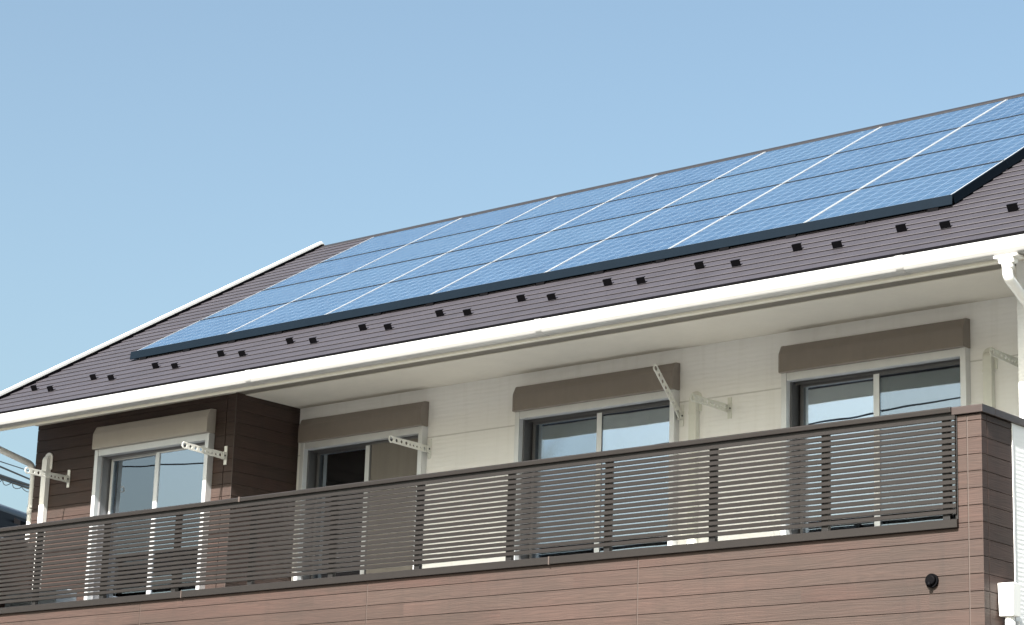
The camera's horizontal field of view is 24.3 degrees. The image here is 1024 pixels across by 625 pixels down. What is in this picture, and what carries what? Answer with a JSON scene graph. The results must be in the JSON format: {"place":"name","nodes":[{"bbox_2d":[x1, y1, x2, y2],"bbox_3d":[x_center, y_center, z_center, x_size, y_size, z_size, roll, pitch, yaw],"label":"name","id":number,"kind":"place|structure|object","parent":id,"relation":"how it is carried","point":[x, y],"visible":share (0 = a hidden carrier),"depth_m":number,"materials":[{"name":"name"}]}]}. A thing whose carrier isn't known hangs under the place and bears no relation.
{"place":"outdoors","nodes":[
{"label":"outdoors","id":0,"kind":"place"},
{"bbox_2d":[0,504,26,539],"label":"neighbour house","id":1,"kind":"structure","parent":0,"point":[9,516],"depth_m":33.10,"materials":[{"name":"grey tile"}]},
{"bbox_2d":[0,474,28,486],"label":"overhead wire","id":2,"kind":"object","parent":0,"point":[14,480],"visible":0.43,"depth_m":46.61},
{"bbox_2d":[0,477,28,488],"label":"overhead wire","id":3,"kind":"object","parent":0,"point":[15,483],"visible":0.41,"depth_m":46.62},
{"bbox_2d":[0,466,29,479],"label":"overhead wire","id":4,"kind":"object","parent":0,"point":[14,472],"visible":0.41,"depth_m":46.80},
{"bbox_2d":[5,589,76,606],"bbox_3d":[-5.015,3.222,25.229,0.860,0.530,0.320,-10,-19,39],"label":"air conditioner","id":5,"kind":"object","parent":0,"point":[42,602],"visible":0.18,"depth_m":25.05,"materials":[{"name":"white paint"}]},
{"bbox_2d":[0,0,1023,512],"label":"sky","id":6,"kind":"structure","parent":0,"point":[157,156],"materials":[{"name":"blue"}]},
{"label":"ground","id":7,"kind":"structure","parent":0,"visible":0},
{"bbox_2d":[0,93,1023,624],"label":"house","id":8,"kind":"structure","parent":7,"relation":"on","point":[902,313],"depth_m":21.50,"materials":[{"name":"brown wood"}]},
{"bbox_2d":[25,467,70,487],"bbox_3d":[-4.998,1.742,25.565,0.048,0.195,0.600,-10,-19,39],"label":"laundry pole bracket","id":9,"kind":"object","parent":8,"relation":"attached to","point":[66,478],"visible":1,"depth_m":25.61,"materials":[{"name":"beige metal"}]},
{"bbox_2d":[84,409,216,599],"bbox_3d":[-3.755,2.196,24.751,1.803,2.222,0.252,-10,-19,39],"label":"window","id":10,"kind":"structure","parent":8,"relation":"in","point":[142,464],"depth_m":24.91,"materials":[{"name":"grey metal"}]},
{"bbox_2d":[182,441,227,464],"bbox_3d":[-3.106,1.394,23.988,0.048,0.195,0.600,-10,-19,39],"label":"laundry pole bracket","id":11,"kind":"object","parent":8,"relation":"attached to","point":[223,456],"visible":1,"depth_m":24.04,"materials":[{"name":"beige metal"}]},
{"bbox_2d":[293,401,428,580],"bbox_3d":[-1.516,2.088,24.042,1.728,2.222,0.252,-10,-19,39],"label":"window","id":12,"kind":"structure","parent":8,"relation":"in","point":[353,447],"depth_m":24.19,"materials":[{"name":"silver metal"}]},
{"bbox_2d":[388,435,431,458],"bbox_3d":[-1.009,1.292,23.404,0.048,0.195,0.600,-10,-19,39],"label":"laundry pole bracket","id":13,"kind":"object","parent":8,"relation":"attached to","point":[428,447],"visible":1,"depth_m":23.46,"materials":[{"name":"beige metal"}]},
{"bbox_2d":[0,407,959,614],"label":"balcony railing","id":14,"kind":"object","parent":8,"relation":"attached to","point":[824,431],"visible":1,"depth_m":20.23,"materials":[{"name":"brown metal"}]},
{"bbox_2d":[130,96,1023,359],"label":"solar array","id":15,"kind":"object","parent":8,"relation":"on","point":[933,163],"visible":1,"depth_m":23.69,"materials":[{"name":"blue glass"}]},
{"bbox_2d":[512,363,679,559],"bbox_3d":[0.784,1.674,22.125,1.914,2.222,0.252,-10,-19,39],"label":"window","id":16,"kind":"structure","parent":8,"relation":"in","point":[627,408],"depth_m":22.28,"materials":[{"name":"silver metal"}]},
{"bbox_2d":[653,364,683,425],"bbox_3d":[1.411,0.746,21.521,0.048,0.501,0.450,-10,-19,39],"label":"laundry pole bracket","id":17,"kind":"object","parent":8,"relation":"attached to","point":[680,415],"visible":1,"depth_m":21.55,"materials":[{"name":"beige metal"}]},
{"bbox_2d":[690,393,731,418],"bbox_3d":[1.760,0.796,21.094,0.048,0.195,0.600,-10,-19,39],"label":"laundry pole bracket","id":18,"kind":"object","parent":8,"relation":"attached to","point":[728,408],"visible":1,"depth_m":21.16,"materials":[{"name":"beige metal"}]},
{"bbox_2d":[778,318,970,534],"bbox_3d":[3.097,1.257,20.196,1.845,2.222,0.252,-10,-19,39],"label":"window","id":19,"kind":"structure","parent":8,"relation":"in","point":[807,370],"depth_m":20.42,"materials":[{"name":"silver metal"}]},
{"bbox_2d":[989,347,1017,366],"bbox_3d":[4.013,0.371,19.221,0.048,0.195,0.600,-10,-19,39],"label":"laundry pole bracket","id":20,"kind":"object","parent":8,"relation":"attached to","point":[1009,359],"visible":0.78,"depth_m":19.17,"materials":[{"name":"beige metal"}]}
]}

